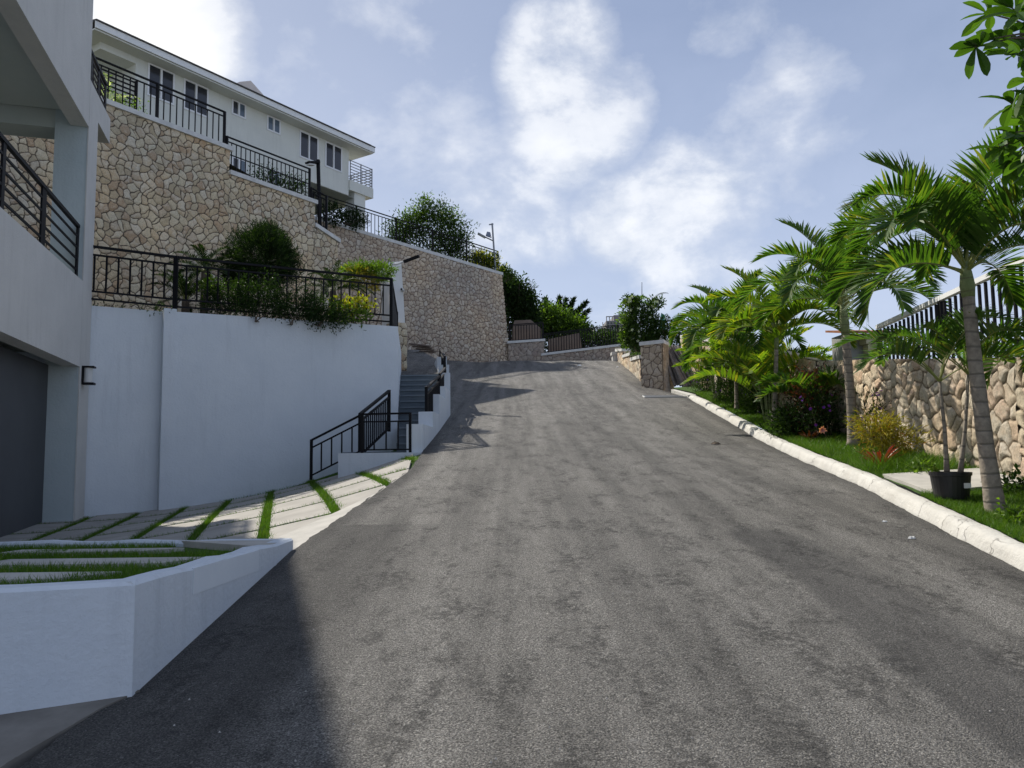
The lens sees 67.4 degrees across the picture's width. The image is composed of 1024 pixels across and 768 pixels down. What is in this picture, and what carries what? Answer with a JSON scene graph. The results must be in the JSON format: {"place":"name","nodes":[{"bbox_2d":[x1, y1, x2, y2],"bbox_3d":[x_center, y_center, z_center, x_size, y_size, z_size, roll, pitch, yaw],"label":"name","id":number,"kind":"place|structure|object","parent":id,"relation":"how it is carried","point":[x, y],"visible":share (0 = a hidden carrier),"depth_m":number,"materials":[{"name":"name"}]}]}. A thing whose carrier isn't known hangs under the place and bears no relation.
{"place":"outdoors","nodes":[
{"label":"outdoors","id":0,"kind":"place"},
{"bbox_2d":[0,690,139,767],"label":"pavement","id":1,"kind":"structure","parent":0,"point":[26,736],"depth_m":3.45,"materials":[{"name":"concrete"}]},
{"bbox_2d":[0,538,292,714],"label":"planter","id":2,"kind":"object","parent":1,"relation":"on","point":[67,643],"visible":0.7,"depth_m":3.79,"materials":[{"name":"paint"}]},
{"bbox_2d":[0,539,238,584],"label":"planter grass","id":3,"kind":"structure","parent":0,"point":[125,572],"depth_m":5.55,"materials":[{"name":"plant"}]},
{"bbox_2d":[0,454,412,541],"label":"driveway slabs","id":4,"kind":"structure","parent":0,"point":[311,511],"depth_m":11.28,"materials":[{"name":"concrete"}]},
{"bbox_2d":[229,164,251,176],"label":"hill","id":5,"kind":"structure","parent":0,"point":[238,170],"depth_m":25.47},
{"bbox_2d":[101,72,149,113],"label":"bush","id":6,"kind":"object","parent":5,"relation":"on","point":[111,95],"visible":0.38,"depth_m":22.15,"materials":[{"name":"green plant"}]},
{"bbox_2d":[92,19,375,230],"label":"hillside house","id":7,"kind":"structure","parent":5,"relation":"on","point":[256,117],"depth_m":32.04,"materials":[{"name":"paint"}]},
{"bbox_2d":[147,62,174,105],"bbox_3d":[-13.319,-11.393,29.169,0.038,1.279,1.095,-4,-6,33],"label":"window","id":8,"kind":"structure","parent":7,"relation":"in","point":[167,78],"depth_m":29.17,"materials":[{"name":"white glass"}]},
{"bbox_2d":[183,78,208,117],"bbox_3d":[-12.500,-11.305,30.400,0.038,1.231,1.098,-4,-6,33],"label":"window","id":9,"kind":"structure","parent":7,"relation":"in","point":[190,88],"depth_m":30.39,"materials":[{"name":"white glass"}]},
{"bbox_2d":[231,99,245,119],"bbox_3d":[-11.402,-11.482,32.080,0.038,0.654,0.702,-4,-6,33],"label":"window","id":10,"kind":"structure","parent":7,"relation":"in","point":[238,109],"depth_m":32.06,"materials":[{"name":"white glass"}]},
{"bbox_2d":[232,156,246,171],"bbox_3d":[-11.336,-8.835,31.898,0.038,1.131,0.710,-4,-6,33],"label":"window","id":11,"kind":"structure","parent":7,"relation":"in","point":[233,158],"depth_m":31.91,"materials":[{"name":"white glass"}]},
{"bbox_2d":[267,114,280,134],"bbox_3d":[-10.406,-11.321,33.569,0.038,0.684,0.733,-4,-6,33],"label":"window","id":12,"kind":"structure","parent":7,"relation":"in","point":[273,124],"depth_m":33.55,"materials":[{"name":"white glass"}]},
{"bbox_2d":[299,130,318,160],"bbox_3d":[-9.296,-10.857,35.200,0.038,1.249,1.114,-4,-6,33],"label":"window","id":13,"kind":"structure","parent":7,"relation":"in","point":[308,143],"depth_m":35.16,"materials":[{"name":"white glass"}]},
{"bbox_2d":[325,141,341,172],"bbox_3d":[-8.459,-10.777,36.458,0.038,1.233,1.069,-4,-6,33],"label":"window","id":14,"kind":"structure","parent":7,"relation":"in","point":[333,153],"depth_m":36.43,"materials":[{"name":"white glass"}]},
{"bbox_2d":[247,159,313,195],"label":"hill bush","id":15,"kind":"object","parent":5,"relation":"on","point":[283,182],"visible":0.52,"depth_m":27.93,"materials":[{"name":"green plant"}]},
{"bbox_2d":[305,159,320,223],"bbox_3d":[-7.518,-6.923,29.164,0.298,3.388,0.659,-5,-6,38],"label":"street lamp","id":16,"kind":"object","parent":5,"relation":"on","point":[312,163],"visible":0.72,"depth_m":29.29,"materials":[{"name":"black metal"}]},
{"bbox_2d":[322,197,371,232],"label":"hill bush","id":17,"kind":"object","parent":5,"relation":"on","point":[343,216],"visible":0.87,"depth_m":36.29,"materials":[{"name":"green plant"}]},
{"bbox_2d":[376,191,479,259],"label":"hill bush","id":18,"kind":"object","parent":5,"relation":"on","point":[418,218],"visible":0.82,"depth_m":43.10,"materials":[{"name":"green plant"}]},
{"bbox_2d":[461,245,507,270],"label":"hill bush","id":19,"kind":"object","parent":5,"relation":"on","point":[484,261],"visible":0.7,"depth_m":43.13,"materials":[{"name":"green plant"}]},
{"bbox_2d":[88,450,419,537],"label":"driveway ground","id":20,"kind":"structure","parent":0,"point":[412,464],"depth_m":16.37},
{"bbox_2d":[9,455,417,540],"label":"joint grass","id":21,"kind":"structure","parent":20,"relation":"on","point":[264,523],"depth_m":11.45,"materials":[{"name":"plant"}]},
{"bbox_2d":[275,494,374,549],"bbox_3d":[-1.883,1.525,8.248,0.716,0.515,3.049,-2,-5,17],"label":"driveway apron","id":22,"kind":"object","parent":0,"point":[300,536],"visible":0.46,"depth_m":8.05,"materials":[{"name":"concrete"}]},
{"bbox_2d":[401,350,437,374],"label":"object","id":23,"kind":"structure","parent":0,"point":[420,363],"depth_m":26.70,"materials":[{"name":"concrete"}]},
{"bbox_2d":[381,261,404,325],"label":"white pier","id":24,"kind":"structure","parent":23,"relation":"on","point":[398,287],"depth_m":25.00,"materials":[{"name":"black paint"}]},
{"bbox_2d":[386,322,406,370],"bbox_3d":[-3.716,-1.096,24.792,0.486,1.728,0.524,3,-6,-38],"label":"stone edge","id":25,"kind":"object","parent":23,"relation":"on","point":[402,329],"visible":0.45,"depth_m":24.70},
{"bbox_2d":[19,360,1023,767],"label":"road","id":26,"kind":"structure","parent":0,"point":[521,510],"depth_m":4.79,"materials":[{"name":"asphalt"}]},
{"bbox_2d":[512,320,539,339],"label":"boulder","id":27,"kind":"object","parent":26,"relation":"on","point":[521,329],"visible":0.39,"depth_m":44.74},
{"bbox_2d":[548,333,581,351],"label":"brown screen","id":28,"kind":"object","parent":26,"relation":"on","point":[564,342],"visible":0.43,"depth_m":44.98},
{"bbox_2d":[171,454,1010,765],"bbox_3d":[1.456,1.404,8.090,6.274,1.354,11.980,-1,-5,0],"label":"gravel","id":29,"kind":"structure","parent":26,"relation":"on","point":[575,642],"depth_m":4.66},
{"bbox_2d":[642,395,686,397],"bbox_3d":[5.256,0.496,26.276,1.540,0.264,0.500,-1,-5,0],"label":"drain grate","id":30,"kind":"object","parent":26,"relation":"on","point":[663,396],"visible":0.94,"depth_m":26.19,"materials":[{"name":"metal"}]},
{"bbox_2d":[683,395,1023,570],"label":"kerb","id":31,"kind":"structure","parent":26,"relation":"on","point":[999,545],"depth_m":8.69,"materials":[{"name":"paint"}]},
{"bbox_2d":[93,0,1023,429],"label":"sky","id":32,"kind":"structure","parent":0,"point":[611,149],"materials":[{"name":"blue"}]},
{"bbox_2d":[602,315,628,342],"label":"unfinished building","id":33,"kind":"structure","parent":0,"point":[610,321],"depth_m":161.86,"materials":[{"name":"concrete"}]},
{"bbox_2d":[674,386,1023,542],"bbox_3d":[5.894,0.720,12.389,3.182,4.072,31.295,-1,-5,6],"label":"verge","id":34,"kind":"structure","parent":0,"point":[692,391],"depth_m":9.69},
{"bbox_2d":[0,0,109,536],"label":"apartment building","id":35,"kind":"structure","parent":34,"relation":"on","point":[48,88],"depth_m":13.09,"materials":[{"name":"paint"}]},
{"bbox_2d":[0,346,47,536],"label":"garage door","id":36,"kind":"structure","parent":35,"relation":"in","point":[23,379],"depth_m":12.34,"materials":[{"name":"paint"}]},
{"bbox_2d":[81,366,95,384],"bbox_3d":[-7.785,-0.157,14.127,0.198,0.340,0.200,1,-5,-17],"label":"wall lamp","id":37,"kind":"object","parent":35,"relation":"attached to","point":[87,375],"visible":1,"depth_m":14.06,"materials":[{"name":"black metal"}]},
{"bbox_2d":[17,306,400,516],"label":"garden wall","id":38,"kind":"structure","parent":34,"relation":"on","point":[188,409],"depth_m":15.66,"materials":[{"name":"white paint"}]},
{"bbox_2d":[91,245,397,325],"bbox_3d":[-4.552,-1.936,18.244,3.270,1.460,10.292,-3,-6,28],"label":"terrace railing","id":39,"kind":"object","parent":38,"relation":"on","point":[393,316],"visible":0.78,"depth_m":15.87,"materials":[{"name":"black metal"}]},
{"bbox_2d":[338,357,449,477],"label":"staircase","id":40,"kind":"structure","parent":34,"relation":"on","point":[426,427],"depth_m":17.03,"materials":[{"name":"white concrete"}]},
{"bbox_2d":[309,412,411,479],"bbox_3d":[-2.939,1.206,14.864,2.083,1.276,0.060,-2,-5,11],"label":"stair railing","id":41,"kind":"object","parent":40,"relation":"on","point":[362,450],"visible":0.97,"depth_m":14.87,"materials":[{"name":"black metal"}]},
{"bbox_2d":[358,390,390,451],"bbox_3d":[-2.850,0.812,16.018,0.069,1.522,1.844,-2,-5,10],"label":"stair railing","id":42,"kind":"object","parent":40,"relation":"on","point":[381,408],"visible":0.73,"depth_m":16.16,"materials":[{"name":"black metal"}]},
{"bbox_2d":[425,375,439,411],"bbox_3d":[-1.854,0.340,18.041,0.066,1.374,2.865,-1,-5,0],"label":"stair railing","id":43,"kind":"object","parent":40,"relation":"on","point":[433,389],"visible":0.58,"depth_m":17.59,"materials":[{"name":"black metal"}]},
{"bbox_2d":[314,216,508,361],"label":"stone retaining wall","id":44,"kind":"structure","parent":34,"relation":"on","point":[454,309],"depth_m":39.79,"materials":[{"name":"stone"}]},
{"bbox_2d":[313,191,498,269],"bbox_3d":[-5.024,-7.623,39.665,11.666,2.142,0.113,4,-7,-43],"label":"hilltop railing","id":45,"kind":"object","parent":44,"relation":"on","point":[395,220],"visible":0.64,"depth_m":39.84,"materials":[{"name":"black metal"}]},
{"bbox_2d":[478,223,496,277],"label":"street lamp","id":46,"kind":"object","parent":44,"relation":"on","point":[488,234],"visible":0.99,"depth_m":43.11,"materials":[{"name":"metal"}]},
{"bbox_2d":[499,262,518,287],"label":"hill bush","id":47,"kind":"object","parent":44,"relation":"on","point":[507,276],"visible":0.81,"depth_m":44.02,"materials":[{"name":"green plant"}]},
{"bbox_2d":[499,264,549,339],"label":"tree","id":48,"kind":"object","parent":34,"relation":"on","point":[520,301],"visible":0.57,"depth_m":49.97,"materials":[{"name":"green plant"}]},
{"bbox_2d":[507,339,620,360],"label":"stone wall","id":49,"kind":"structure","parent":34,"relation":"on","point":[524,350],"depth_m":42.65,"materials":[{"name":"stone"}]},
{"bbox_2d":[509,322,543,340],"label":"road end railing","id":50,"kind":"object","parent":49,"relation":"on","point":[529,324],"visible":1,"depth_m":42.74,"materials":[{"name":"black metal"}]},
{"bbox_2d":[542,325,618,352],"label":"road end railing","id":51,"kind":"object","parent":49,"relation":"on","point":[584,330],"visible":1,"depth_m":43.34,"materials":[{"name":"black metal"}]},
{"bbox_2d":[542,294,591,323],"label":"spiky tree","id":52,"kind":"object","parent":34,"relation":"on","point":[583,304],"visible":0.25,"depth_m":56.63,"materials":[{"name":"green plant"}]},
{"bbox_2d":[535,294,599,343],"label":"tree","id":53,"kind":"object","parent":34,"relation":"on","point":[557,319],"visible":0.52,"depth_m":53.62,"materials":[{"name":"green plant"}]},
{"bbox_2d":[507,322,639,351],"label":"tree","id":54,"kind":"object","parent":34,"relation":"on","point":[595,337],"visible":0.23,"depth_m":51.50,"materials":[{"name":"green plant"}]},
{"bbox_2d":[610,348,640,380],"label":"ramp wall","id":55,"kind":"structure","parent":34,"relation":"on","point":[632,364],"depth_m":36.14,"materials":[{"name":"stone"}]},
{"bbox_2d":[614,292,666,361],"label":"flowering tree","id":56,"kind":"object","parent":34,"relation":"on","point":[646,331],"visible":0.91,"depth_m":34.64,"materials":[{"name":"green plant"}]},
{"bbox_2d":[639,339,673,392],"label":"stone pillar","id":57,"kind":"structure","parent":34,"relation":"on","point":[654,363],"depth_m":29.21,"materials":[{"name":"stone"}]},
{"bbox_2d":[653,313,688,346],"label":"hedge bush","id":58,"kind":"object","parent":34,"relation":"on","point":[664,330],"visible":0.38,"depth_m":34.19,"materials":[{"name":"green plant"}]},
{"bbox_2d":[671,389,719,406],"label":"kerb end slab","id":59,"kind":"structure","parent":34,"relation":"on","point":[681,392],"depth_m":26.75,"materials":[{"name":"paint"}]},
{"bbox_2d":[683,365,710,391],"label":"flowering shrub","id":60,"kind":"object","parent":34,"relation":"on","point":[705,384],"visible":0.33,"depth_m":26.28,"materials":[{"name":"green plant"}]},
{"bbox_2d":[671,346,731,400],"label":"young palm","id":61,"kind":"object","parent":34,"relation":"on","point":[704,361],"visible":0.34,"depth_m":23.12,"materials":[{"name":"green plant"}]},
{"bbox_2d":[681,303,756,396],"bbox_3d":[6.371,-1.154,23.639,2.542,3.326,2.929,-3,-5,21],"label":"palm tree","id":62,"kind":"object","parent":34,"relation":"on","point":[697,351],"visible":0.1,"depth_m":24.02,"materials":[{"name":"green plant"}]},
{"bbox_2d":[702,372,738,403],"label":"flowering shrub","id":63,"kind":"object","parent":34,"relation":"on","point":[721,381],"visible":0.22,"depth_m":22.54,"materials":[{"name":"green plant"}]},
{"bbox_2d":[717,380,755,407],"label":"flowering shrub","id":64,"kind":"object","parent":34,"relation":"on","point":[740,389],"visible":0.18,"depth_m":21.07,"materials":[{"name":"green plant"}]},
{"bbox_2d":[668,268,807,409],"bbox_3d":[5.989,-1.265,20.609,3.619,3.968,3.639,-1,-5,0],"label":"palm tree","id":65,"kind":"object","parent":34,"relation":"on","point":[718,305],"visible":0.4,"depth_m":20.54,"materials":[{"name":"green plant"}]},
{"bbox_2d":[686,316,813,408],"bbox_3d":[6.173,-0.535,19.692,2.762,2.622,3.397,-5,-7,41],"label":"young palm","id":66,"kind":"object","parent":34,"relation":"on","point":[746,337],"visible":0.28,"depth_m":19.60,"materials":[{"name":"green plant"}]},
{"bbox_2d":[680,324,829,420],"bbox_3d":[5.845,-0.226,17.882,3.831,2.219,3.187,1,-5,-16],"label":"young palm","id":67,"kind":"object","parent":34,"relation":"on","point":[756,370],"visible":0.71,"depth_m":17.79,"materials":[{"name":"green plant"}]},
{"bbox_2d":[733,385,779,415],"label":"flowering shrub","id":68,"kind":"object","parent":34,"relation":"on","point":[753,404],"visible":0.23,"depth_m":19.44,"materials":[{"name":"green plant"}]},
{"bbox_2d":[727,344,832,379],"bbox_3d":[7.581,-0.254,20.901,3.555,1.972,3.108,4,-7,-43],"label":"young palm","id":69,"kind":"object","parent":34,"relation":"on","point":[819,348],"visible":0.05,"depth_m":20.23,"materials":[{"name":"green plant"}]},
{"bbox_2d":[702,248,858,420],"bbox_3d":[6.101,-1.057,17.526,3.479,4.024,3.464,-1,-5,0],"label":"palm tree","id":70,"kind":"object","parent":34,"relation":"on","point":[784,314],"visible":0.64,"depth_m":17.23,"materials":[{"name":"green plant"}]},
{"bbox_2d":[754,395,846,455],"bbox_3d":[5.483,0.745,14.883,1.807,1.411,3.373,-4,-6,33],"label":"dark shrub","id":71,"kind":"object","parent":34,"relation":"on","point":[785,424],"visible":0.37,"depth_m":15.34,"materials":[{"name":"green plant"}]},
{"bbox_2d":[754,357,855,430],"bbox_3d":[6.032,0.227,15.550,2.370,1.568,2.273,2,-6,-25],"label":"young palm","id":72,"kind":"object","parent":34,"relation":"on","point":[825,376],"visible":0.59,"depth_m":15.52,"materials":[{"name":"green plant"}]},
{"bbox_2d":[777,359,840,435],"bbox_3d":[5.936,0.337,15.356,1.179,1.614,1.067,-1,-5,0],"label":"copper shrub","id":73,"kind":"object","parent":34,"relation":"on","point":[801,394],"visible":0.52,"depth_m":15.23,"materials":[{"name":"brown plant"}]},
{"bbox_2d":[781,364,846,438],"bbox_3d":[5.933,0.479,14.871,1.563,1.716,1.240,-1,-5,0],"label":"flowering shrub","id":74,"kind":"object","parent":34,"relation":"on","point":[823,408],"visible":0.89,"depth_m":14.76,"materials":[{"name":"green plant"}]},
{"bbox_2d":[694,390,979,478],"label":"verge grass","id":75,"kind":"structure","parent":34,"relation":"on","point":[830,449],"depth_m":13.63,"materials":[{"name":"plant"}]},
{"bbox_2d":[731,184,954,445],"bbox_3d":[5.739,-1.121,13.547,3.586,4.447,3.610,3,-6,-37],"label":"palm tree","id":76,"kind":"object","parent":34,"relation":"on","point":[822,260],"visible":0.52,"depth_m":13.42,"materials":[{"name":"green plant"}]},
{"bbox_2d":[680,335,1023,477],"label":"garden stone wall","id":77,"kind":"structure","parent":34,"relation":"on","point":[909,388],"depth_m":11.34,"materials":[{"name":"stone"}]},
{"bbox_2d":[875,256,1023,358],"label":"picket fence","id":78,"kind":"object","parent":77,"relation":"on","point":[938,303],"visible":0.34,"depth_m":11.37,"materials":[{"name":"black metal"}]},
{"bbox_2d":[983,317,1023,389],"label":"broad leaf plant","id":79,"kind":"object","parent":77,"relation":"on","point":[1008,336],"visible":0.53,"depth_m":9.03,"materials":[{"name":"plant"}]},
{"bbox_2d":[825,330,882,360],"bbox_3d":[8.060,0.146,17.796,0.932,3.015,1.300,-1,-5,0],"label":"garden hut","id":80,"kind":"object","parent":34,"relation":"on","point":[837,352],"visible":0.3,"depth_m":17.73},
{"bbox_2d":[836,386,890,442],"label":"flowering shrub","id":81,"kind":"object","parent":34,"relation":"on","point":[876,404],"visible":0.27,"depth_m":13.36,"materials":[{"name":"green plant"}]},
{"bbox_2d":[858,445,902,463],"bbox_3d":[5.195,1.023,10.809,0.548,0.348,0.690,-1,-5,0],"label":"red bromeliad","id":82,"kind":"object","parent":34,"relation":"on","point":[888,452],"visible":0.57,"depth_m":10.72,"materials":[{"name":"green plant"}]},
{"bbox_2d":[844,403,934,457],"bbox_3d":[5.526,0.753,11.385,1.293,1.041,1.188,-1,-5,0],"label":"croton","id":83,"kind":"object","parent":34,"relation":"on","point":[884,431],"visible":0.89,"depth_m":11.24,"materials":[{"name":"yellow plant"}]},
{"bbox_2d":[839,446,977,472],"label":"long grass","id":84,"kind":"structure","parent":34,"relation":"on","point":[905,461],"depth_m":10.54,"materials":[{"name":"plant"}]},
{"bbox_2d":[821,125,1023,512],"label":"palm tree","id":85,"kind":"object","parent":34,"relation":"on","point":[967,216],"visible":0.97,"depth_m":7.76,"materials":[{"name":"green plant"}]},
{"bbox_2d":[904,450,940,472],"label":"green plant","id":86,"kind":"object","parent":34,"relation":"on","point":[927,463],"visible":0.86,"depth_m":9.99,"materials":[{"name":"green plant"}]},
{"bbox_2d":[831,304,1023,499],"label":"potted palm","id":87,"kind":"object","parent":34,"relation":"on","point":[946,484],"visible":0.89,"depth_m":8.43,"materials":[{"name":"green plant"}]},
{"bbox_2d":[883,468,1021,503],"bbox_3d":[5.425,1.230,9.373,1.380,0.361,1.400,-1,-5,0],"label":"concrete pad","id":88,"kind":"object","parent":34,"relation":"on","point":[918,481],"visible":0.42,"depth_m":9.48,"materials":[{"name":"concrete"}]},
{"bbox_2d":[919,473,1023,542],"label":"verge grass","id":89,"kind":"structure","parent":34,"relation":"on","point":[976,509],"depth_m":7.69,"materials":[{"name":"plant"}]},
{"bbox_2d":[949,0,1023,187],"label":"broad leaved tree","id":90,"kind":"object","parent":34,"relation":"on","point":[1008,164],"visible":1,"depth_m":4.68,"materials":[{"name":"green plant"}]},
{"bbox_2d":[992,497,1023,523],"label":"green plant","id":91,"kind":"object","parent":34,"relation":"on","point":[1014,512],"visible":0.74,"depth_m":7.17,"materials":[{"name":"green plant"}]},
{"bbox_2d":[1001,463,1023,494],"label":"green plant","id":92,"kind":"object","parent":34,"relation":"on","point":[1011,476],"visible":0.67,"depth_m":8.42,"materials":[{"name":"green plant"}]},
{"label":"terrace ground","id":93,"kind":"structure","parent":0,"visible":0},
{"bbox_2d":[0,96,340,320],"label":"stone retaining wall","id":94,"kind":"structure","parent":93,"relation":"on","point":[165,187],"depth_m":21.93,"materials":[{"name":"stone"}]},
{"bbox_2d":[93,56,225,143],"bbox_3d":[-10.271,-8.138,22.238,0.104,1.192,4.624,-4,-6,33],"label":"hilltop railing","id":95,"kind":"object","parent":94,"relation":"on","point":[157,88],"visible":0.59,"depth_m":22.36,"materials":[{"name":"black metal"}]},
{"bbox_2d":[226,136,310,196],"bbox_3d":[-8.043,-7.109,25.560,0.104,1.190,3.501,-4,-6,33],"label":"hilltop railing","id":96,"kind":"object","parent":94,"relation":"on","point":[281,173],"visible":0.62,"depth_m":25.61,"materials":[{"name":"black metal"}]},
{"bbox_2d":[311,187,327,229],"bbox_3d":[-6.864,-6.208,27.278,0.111,1.390,0.831,-4,-6,33],"label":"corner railing","id":97,"kind":"object","parent":94,"relation":"on","point":[326,209],"visible":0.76,"depth_m":27.42,"materials":[{"name":"black metal"}]},
{"bbox_2d":[147,269,222,312],"bbox_3d":[-7.120,-1.884,16.684,1.542,1.194,1.698,2,-6,-32],"label":"cycad","id":98,"kind":"object","parent":93,"relation":"on","point":[181,287],"visible":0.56,"depth_m":16.53,"materials":[{"name":"green plant"}]},
{"bbox_2d":[162,243,237,313],"bbox_3d":[-6.973,-2.183,17.462,1.642,1.923,1.654,-1,-5,0],"label":"cycad","id":99,"kind":"object","parent":93,"relation":"on","point":[201,249],"visible":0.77,"depth_m":17.37,"materials":[{"name":"green plant"}]},
{"bbox_2d":[193,273,223,313],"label":"bright bush","id":100,"kind":"object","parent":93,"relation":"on","point":[210,278],"visible":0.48,"depth_m":16.39,"materials":[{"name":"green plant"}]},
{"bbox_2d":[192,276,268,316],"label":"hedge bush","id":101,"kind":"object","parent":93,"relation":"on","point":[232,299],"visible":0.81,"depth_m":16.13,"materials":[{"name":"green plant"}]},
{"bbox_2d":[212,217,305,317],"bbox_3d":[-5.959,-2.585,18.176,2.207,2.940,1.690,-1,-5,0],"label":"round bush","id":102,"kind":"object","parent":93,"relation":"on","point":[270,241],"visible":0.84,"depth_m":17.91,"materials":[{"name":"green plant"}]},
{"bbox_2d":[221,266,296,323],"bbox_3d":[-5.426,-1.890,16.470,1.752,1.248,0.986,-1,-5,0],"label":"hedge bush","id":103,"kind":"object","parent":93,"relation":"on","point":[265,297],"visible":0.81,"depth_m":16.34,"materials":[{"name":"green plant"}]},
{"bbox_2d":[263,274,333,329],"bbox_3d":[-4.735,-1.773,16.806,1.784,1.247,1.003,-1,-5,0],"label":"hedge bush","id":104,"kind":"object","parent":93,"relation":"on","point":[293,310],"visible":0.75,"depth_m":16.66,"materials":[{"name":"green plant"}]},
{"bbox_2d":[293,293,366,335],"bbox_3d":[-4.067,-1.553,17.058,1.715,1.015,0.943,-1,-5,0],"label":"hedge bush","id":105,"kind":"object","parent":93,"relation":"on","point":[337,315],"visible":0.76,"depth_m":16.92,"materials":[{"name":"green plant"}]},
{"bbox_2d":[297,260,373,321],"bbox_3d":[-4.290,-2.015,18.520,1.881,1.707,1.745,-1,-5,0],"label":"cycad","id":106,"kind":"object","parent":93,"relation":"on","point":[329,284],"visible":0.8,"depth_m":18.46,"materials":[{"name":"green plant"}]},
{"bbox_2d":[328,291,378,327],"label":"bright bush","id":107,"kind":"object","parent":93,"relation":"on","point":[357,310],"visible":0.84,"depth_m":17.43,"materials":[{"name":"yellow plant"}]},
{"bbox_2d":[337,256,398,324],"bbox_3d":[-3.939,-2.219,20.834,1.794,2.620,1.338,-1,-5,0],"label":"variegated bush","id":108,"kind":"object","parent":93,"relation":"on","point":[372,268],"visible":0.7,"depth_m":20.77,"materials":[{"name":"green plant"}]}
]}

